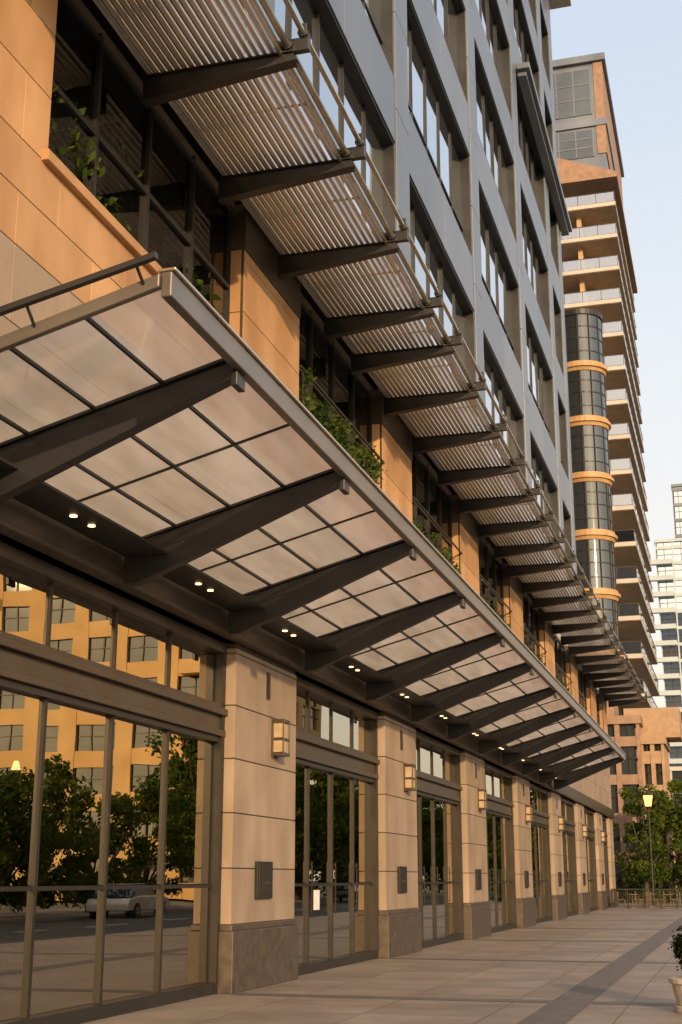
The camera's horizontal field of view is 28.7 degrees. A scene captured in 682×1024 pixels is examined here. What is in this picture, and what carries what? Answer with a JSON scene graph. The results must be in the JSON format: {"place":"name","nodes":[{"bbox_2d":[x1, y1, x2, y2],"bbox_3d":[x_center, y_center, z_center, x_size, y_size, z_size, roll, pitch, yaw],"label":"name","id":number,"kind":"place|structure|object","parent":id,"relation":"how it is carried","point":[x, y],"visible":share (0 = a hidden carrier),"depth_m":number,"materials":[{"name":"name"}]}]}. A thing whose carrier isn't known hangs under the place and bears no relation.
{"place":"outdoors","nodes":[
{"label":"outdoors","id":0,"kind":"place"},
{"bbox_2d":[0,541,607,841],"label":"storefront headers","id":1,"kind":"object","parent":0,"point":[32,663],"visible":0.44,"depth_m":17.77,"materials":[{"name":"brown metal"}]},
{"bbox_2d":[81,897,681,1023],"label":"pavement","id":2,"kind":"structure","parent":0,"point":[552,981],"depth_m":20.71,"materials":[{"name":"concrete"}]},
{"bbox_2d":[0,583,610,1023],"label":"storefront frames","id":3,"kind":"structure","parent":2,"relation":"on","point":[108,1009],"depth_m":19.82,"materials":[{"name":"brown metal"}]},
{"bbox_2d":[0,562,607,1021],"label":"storefront panes","id":4,"kind":"object","parent":3,"relation":"in","point":[66,946],"visible":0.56,"depth_m":17.32,"materials":[{"name":"clear glass"}]},
{"bbox_2d":[314,890,319,909],"bbox_3d":[-0.446,7.096,24.390,0.006,0.350,0.350,-4,-16,16],"label":"door notice","id":5,"kind":"object","parent":3,"relation":"attached to","point":[316,899],"depth_m":24.40,"materials":[{"name":"white paper"}]},
{"bbox_2d":[218,890,617,993],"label":"column bases","id":6,"kind":"object","parent":2,"relation":"on","point":[256,955],"depth_m":21.78,"materials":[{"name":"grey stone"}]},
{"bbox_2d":[233,910,681,1023],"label":"paving strip","id":7,"kind":"object","parent":2,"relation":"on","point":[567,1006],"visible":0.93,"depth_m":19.39,"materials":[{"name":"grey concrete"}]},
{"bbox_2d":[607,724,644,890],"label":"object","id":8,"kind":"object","parent":2,"relation":"on","point":[625,765],"visible":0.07,"depth_m":95.85,"materials":[{"name":"black glass"}]},
{"bbox_2d":[607,715,648,901],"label":"walls","id":9,"kind":"structure","parent":8,"relation":"on","point":[619,780],"depth_m":95.59,"materials":[{"name":"stone"}]},
{"bbox_2d":[607,693,618,715],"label":"roof plant","id":10,"kind":"object","parent":9,"relation":"on","point":[612,711],"visible":0.07,"depth_m":99.52,"materials":[{"name":"brick"}]},
{"bbox_2d":[611,726,638,887],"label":"window bars","id":11,"kind":"object","parent":9,"relation":"attached to","point":[629,758],"depth_m":95.84,"materials":[{"name":"brown metal"}]},
{"bbox_2d":[611,889,681,908],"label":"terrace railing","id":12,"kind":"object","parent":2,"relation":"on","point":[660,905],"visible":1,"depth_m":73.79,"materials":[{"name":"brown metal"}]},
{"bbox_2d":[613,784,681,903],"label":"street tree","id":13,"kind":"object","parent":2,"relation":"on","point":[638,865],"visible":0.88,"depth_m":87.97,"materials":[{"name":"green plant"}]},
{"bbox_2d":[615,868,681,902],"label":"hedge","id":14,"kind":"object","parent":2,"relation":"on","point":[673,878],"visible":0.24,"depth_m":91.55,"materials":[{"name":"green plant"}]},
{"bbox_2d":[642,791,655,904],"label":"street lamp","id":15,"kind":"object","parent":2,"relation":"on","point":[647,797],"visible":0.93,"depth_m":84.27,"materials":[{"name":"metal"}]},
{"bbox_2d":[646,744,667,888],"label":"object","id":16,"kind":"object","parent":2,"relation":"on","point":[657,774],"visible":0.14,"depth_m":96.27,"materials":[{"name":"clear glass"}]},
{"bbox_2d":[640,735,677,901],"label":"walls","id":17,"kind":"structure","parent":2,"relation":"on","point":[652,757],"depth_m":96.32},
{"bbox_2d":[623,707,681,742],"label":"roof plant","id":18,"kind":"object","parent":17,"relation":"on","point":[666,722],"visible":0.69,"depth_m":98.33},
{"bbox_2d":[645,746,666,887],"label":"window bars","id":19,"kind":"object","parent":17,"relation":"attached to","point":[648,772],"depth_m":96.19,"materials":[{"name":"brown metal"}]},
{"bbox_2d":[649,779,681,878],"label":"street tree","id":20,"kind":"object","parent":2,"relation":"on","point":[674,786],"visible":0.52,"depth_m":89.49,"materials":[{"name":"green plant"}]},
{"bbox_2d":[667,925,681,1012],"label":"stone planter","id":21,"kind":"object","parent":2,"relation":"on","point":[675,982],"visible":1,"depth_m":16.65,"materials":[{"name":"stone"}]},
{"bbox_2d":[668,804,681,832],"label":"street tree","id":22,"kind":"object","parent":2,"relation":"on","point":[679,806],"visible":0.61,"depth_m":89.18,"materials":[{"name":"green plant"}]},
{"bbox_2d":[671,783,681,898],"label":"street tree","id":23,"kind":"object","parent":2,"relation":"on","point":[677,854],"visible":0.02,"depth_m":105.84,"materials":[{"name":"green plant"}]},
{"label":"shop floor","id":24,"kind":"structure","parent":2,"relation":"on","visible":0},
{"bbox_2d":[0,880,564,886],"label":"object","id":25,"kind":"structure","parent":24,"relation":"on","point":[148,884],"depth_m":21.75,"materials":[{"name":"brown metal"}]},
{"bbox_2d":[555,634,598,689],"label":"podium body","id":26,"kind":"object","parent":24,"relation":"on","point":[558,636],"depth_m":64.36,"materials":[{"name":"concrete"}]},
{"bbox_2d":[82,0,566,611],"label":"louvers","id":27,"kind":"object","parent":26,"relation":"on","point":[140,72],"depth_m":21.86,"materials":[{"name":"paint"}]},
{"bbox_2d":[178,0,574,606],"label":"spandrels","id":28,"kind":"object","parent":27,"relation":"attached to","point":[356,29],"visible":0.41,"depth_m":36.84,"materials":[{"name":"grey metal"}]},
{"bbox_2d":[233,0,578,610],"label":"pilasters","id":29,"kind":"object","parent":28,"relation":"attached to","point":[401,143],"visible":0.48,"depth_m":40.29,"materials":[{"name":"grey metal"}]},
{"bbox_2d":[274,0,567,573],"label":"tower mullions","id":30,"kind":"object","parent":28,"relation":"attached to","point":[317,38],"visible":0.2,"depth_m":37.45,"materials":[{"name":"grey metal"}]},
{"bbox_2d":[238,0,572,579],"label":"window reveals","id":31,"kind":"structure","parent":30,"relation":"attached to","point":[328,21],"depth_m":42.93,"materials":[{"name":"paint"}]},
{"bbox_2d":[275,0,565,550],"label":"tower panes","id":32,"kind":"object","parent":30,"relation":"in","point":[305,13],"visible":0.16,"depth_m":36.34,"materials":[{"name":"glass"}]},
{"bbox_2d":[516,62,571,235],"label":"cornice","id":33,"kind":"structure","parent":28,"relation":"attached to","point":[531,98],"depth_m":56.23,"materials":[{"name":"grey metal"}]},
{"bbox_2d":[549,0,570,9],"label":"roof cornice","id":34,"kind":"structure","parent":27,"relation":"on","point":[555,4],"depth_m":67.47,"materials":[{"name":"concrete"}]},
{"bbox_2d":[73,0,579,666],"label":"rooms","id":35,"kind":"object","parent":26,"relation":"attached to","point":[95,24],"visible":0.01,"depth_m":20.69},
{"bbox_2d":[48,86,226,321],"bbox_3d":[-3.188,-4.322,19.181,1.291,2.607,6.374,-4,-16,16],"label":"indoor planting","id":36,"kind":"object","parent":35,"relation":"on","point":[62,150],"visible":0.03,"depth_m":17.32,"materials":[{"name":"green plant"}]},
{"bbox_2d":[553,308,623,680],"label":"round glass bay tower","id":37,"kind":"structure","parent":26,"relation":"on","point":[596,538],"depth_m":73.23,"materials":[{"name":"glass"}]},
{"bbox_2d":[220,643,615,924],"bbox_3d":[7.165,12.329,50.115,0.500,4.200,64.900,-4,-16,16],"label":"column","id":38,"kind":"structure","parent":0,"point":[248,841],"depth_m":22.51,"materials":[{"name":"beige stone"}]},
{"bbox_2d":[254,861,272,898],"bbox_3d":[-1.202,5.759,20.866,0.061,0.560,0.720,-4,-16,16],"label":"wall plaque","id":39,"kind":"object","parent":38,"relation":"attached to","point":[263,880],"depth_m":20.77,"materials":[{"name":"grey metal"}]},
{"bbox_2d":[266,672,270,699],"bbox_3d":[-1.184,2.845,21.791,0.029,0.430,0.120,-4,-16,16],"label":"vent slot","id":40,"kind":"object","parent":38,"relation":"attached to","point":[268,688],"visible":1,"depth_m":21.77,"materials":[{"name":"brown metal"}]},
{"bbox_2d":[271,718,289,758],"bbox_3d":[-0.991,3.718,21.893,0.220,0.640,0.320,-4,-16,16],"label":"wall lantern","id":41,"kind":"object","parent":38,"relation":"attached to","point":[280,740],"depth_m":21.80,"materials":[{"name":"beige glass"}]},
{"bbox_2d":[0,6,607,816],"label":"cladding backing","id":42,"kind":"object","parent":38,"relation":"on","point":[56,562],"visible":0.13,"depth_m":22.27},
{"bbox_2d":[41,148,161,275],"bbox_3d":[-2.675,-3.296,18.675,0.440,0.140,6.730,-4,-16,16],"label":"window sill","id":43,"kind":"structure","parent":42,"relation":"attached to","point":[79,189],"depth_m":16.66,"materials":[{"name":"stone"}]},
{"bbox_2d":[0,0,607,744],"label":"stone cladding","id":44,"kind":"structure","parent":42,"relation":"attached to","point":[46,218],"depth_m":16.11,"materials":[{"name":"stone"}]},
{"bbox_2d":[299,365,386,483],"bbox_3d":[-0.022,-1.523,27.643,0.800,1.416,6.260,-4,-16,16],"label":"balcony planter","id":45,"kind":"object","parent":44,"relation":"on","point":[363,455],"visible":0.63,"depth_m":27.33,"materials":[{"name":"green plant"}]},
{"bbox_2d":[413,496,461,573],"bbox_3d":[2.548,0.963,36.142,0.524,1.130,6.260,-4,-16,16],"label":"balcony planter","id":46,"kind":"object","parent":44,"relation":"on","point":[419,526],"visible":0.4,"depth_m":36.05,"materials":[{"name":"brown metal"}]},
{"bbox_2d":[479,574,511,625],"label":"balcony railing","id":47,"kind":"object","parent":44,"relation":"on","point":[493,590],"visible":0.2,"depth_m":44.42,"materials":[{"name":"brown metal"}]},
{"bbox_2d":[524,626,546,665],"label":"balcony planter","id":48,"kind":"object","parent":44,"relation":"on","point":[539,659],"visible":0.34,"depth_m":53.36,"materials":[{"name":"brown metal"}]},
{"bbox_2d":[555,662,572,693],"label":"balcony railing","id":49,"kind":"object","parent":44,"relation":"on","point":[562,682],"visible":0.37,"depth_m":61.14,"materials":[{"name":"brown metal"}]},
{"bbox_2d":[0,231,611,808],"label":"pale stone cladding","id":50,"kind":"structure","parent":42,"relation":"attached to","point":[22,275],"depth_m":15.10,"materials":[{"name":"stone"}]},
{"bbox_2d":[52,0,599,725],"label":"window frames","id":51,"kind":"structure","parent":42,"relation":"attached to","point":[104,144],"depth_m":20.89,"materials":[{"name":"brown metal"}]},
{"bbox_2d":[48,0,598,723],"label":"window panes","id":52,"kind":"object","parent":51,"relation":"attached to","point":[122,114],"visible":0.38,"depth_m":19.71,"materials":[{"name":"black glass"}]},
{"bbox_2d":[93,0,647,706],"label":"louvred sunshade","id":53,"kind":"object","parent":42,"relation":"attached to","point":[171,86],"visible":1,"depth_m":23.77,"materials":[{"name":"metal"}]},
{"bbox_2d":[231,206,606,707],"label":"pier head panels","id":54,"kind":"object","parent":42,"relation":"attached to","point":[250,238],"visible":0.39,"depth_m":25.07,"materials":[{"name":"brown stone"}]},
{"bbox_2d":[0,498,613,818],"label":"ledger beam","id":55,"kind":"structure","parent":38,"relation":"on","point":[29,527],"depth_m":18.60,"materials":[{"name":"brown metal"}]},
{"bbox_2d":[0,251,625,789],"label":"glass canopy","id":56,"kind":"object","parent":55,"relation":"attached to","point":[172,367],"visible":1,"depth_m":16.05,"materials":[{"name":"glass"}]},
{"bbox_2d":[400,731,402,749],"bbox_3d":[1.377,5.193,30.331,0.029,0.430,0.120,-4,-16,16],"label":"vent slot","id":57,"kind":"object","parent":38,"relation":"attached to","point":[401,740],"visible":1,"depth_m":30.30,"materials":[{"name":"brown metal"}]},
{"bbox_2d":[397,866,406,892],"bbox_3d":[1.359,8.107,29.406,0.061,0.560,0.720,-4,-16,16],"label":"wall plaque","id":58,"kind":"object","parent":38,"relation":"attached to","point":[402,878],"depth_m":29.25,"materials":[{"name":"grey metal"}]},
{"bbox_2d":[403,763,415,792],"bbox_3d":[1.571,6.066,30.433,0.220,0.640,0.320,-4,-16,16],"label":"wall lantern","id":59,"kind":"object","parent":38,"relation":"attached to","point":[409,777],"depth_m":30.32,"materials":[{"name":"beige glass"}]},
{"bbox_2d":[475,763,476,777],"bbox_3d":[3.939,7.542,38.871,0.029,0.430,0.120,-4,-16,16],"label":"vent slot","id":60,"kind":"object","parent":38,"relation":"attached to","point":[475,770],"visible":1,"depth_m":38.83,"materials":[{"name":"brown metal"}]},
{"bbox_2d":[475,869,481,889],"bbox_3d":[3.921,10.456,37.946,0.061,0.560,0.720,-4,-16,16],"label":"wall plaque","id":61,"kind":"object","parent":38,"relation":"attached to","point":[478,877],"depth_m":37.78,"materials":[{"name":"grey metal"}]},
{"bbox_2d":[477,789,486,810],"bbox_3d":[4.132,8.415,38.973,0.220,0.640,0.320,-4,-16,16],"label":"wall lantern","id":62,"kind":"object","parent":38,"relation":"attached to","point":[482,799],"depth_m":38.87,"materials":[{"name":"beige glass"}]},
{"bbox_2d":[524,871,528,887],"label":"wall plaque","id":63,"kind":"object","parent":38,"relation":"attached to","point":[526,875],"depth_m":46.29,"materials":[{"name":"grey metal"}]},
{"bbox_2d":[525,805,532,822],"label":"wall lantern","id":64,"kind":"object","parent":38,"relation":"attached to","point":[528,814],"depth_m":47.41,"materials":[{"name":"beige glass"}]},
{"bbox_2d":[558,872,561,885],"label":"wall plaque","id":65,"kind":"object","parent":38,"relation":"attached to","point":[559,879],"depth_m":54.82,"materials":[{"name":"grey metal"}]},
{"bbox_2d":[558,816,564,831],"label":"wall lantern","id":66,"kind":"object","parent":38,"relation":"attached to","point":[560,823],"depth_m":55.94,"materials":[{"name":"beige glass"}]},
{"bbox_2d":[583,873,585,884],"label":"wall plaque","id":67,"kind":"object","parent":38,"relation":"attached to","point":[584,879],"depth_m":63.32,"materials":[{"name":"grey metal"}]},
{"bbox_2d":[582,824,587,837],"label":"wall lantern","id":68,"kind":"object","parent":38,"relation":"attached to","point":[584,831],"depth_m":64.47,"materials":[{"name":"beige glass"}]},
{"bbox_2d":[601,831,605,842],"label":"wall lantern","id":69,"kind":"object","parent":38,"relation":"attached to","point":[603,839],"depth_m":73.00,"materials":[{"name":"beige glass"}]},
{"bbox_2d":[552,52,659,714],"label":"balcony apartment tower","id":70,"kind":"structure","parent":0,"point":[598,270],"depth_m":120.83,"materials":[{"name":"concrete"}]},
{"bbox_2d":[553,69,592,159],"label":"penthouse windows","id":71,"kind":"structure","parent":70,"relation":"in","point":[582,107],"depth_m":124.73,"materials":[{"name":"grey glass"}]},
{"bbox_2d":[562,200,630,714],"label":"balcony doors","id":72,"kind":"structure","parent":70,"relation":"in","point":[574,298],"depth_m":121.63,"materials":[{"name":"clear glass"}]},
{"bbox_2d":[550,0,681,707],"label":"sky","id":73,"kind":"structure","parent":0,"point":[640,41],"materials":[{"name":"blue"}]},
{"bbox_2d":[672,771,681,806],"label":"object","id":74,"kind":"object","parent":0,"point":[676,773],"visible":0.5,"depth_m":196.06,"materials":[{"name":"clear glass"}]},
{"bbox_2d":[669,766,681,803],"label":"walls","id":75,"kind":"structure","parent":74,"relation":"on","point":[677,768],"depth_m":195.96,"materials":[{"name":"concrete"}]},
{"label":"ground","id":76,"kind":"structure","parent":0,"visible":0},
{"bbox_2d":[649,538,681,766],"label":"glass apartment tower","id":77,"kind":"structure","parent":76,"relation":"on","point":[667,562],"depth_m":257.87,"materials":[{"name":"white concrete"}]},
{"bbox_2d":[671,483,681,537],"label":"grey glass tower","id":78,"kind":"structure","parent":76,"relation":"on","point":[676,489],"depth_m":301.55,"materials":[{"name":"blue glass"}]}
]}

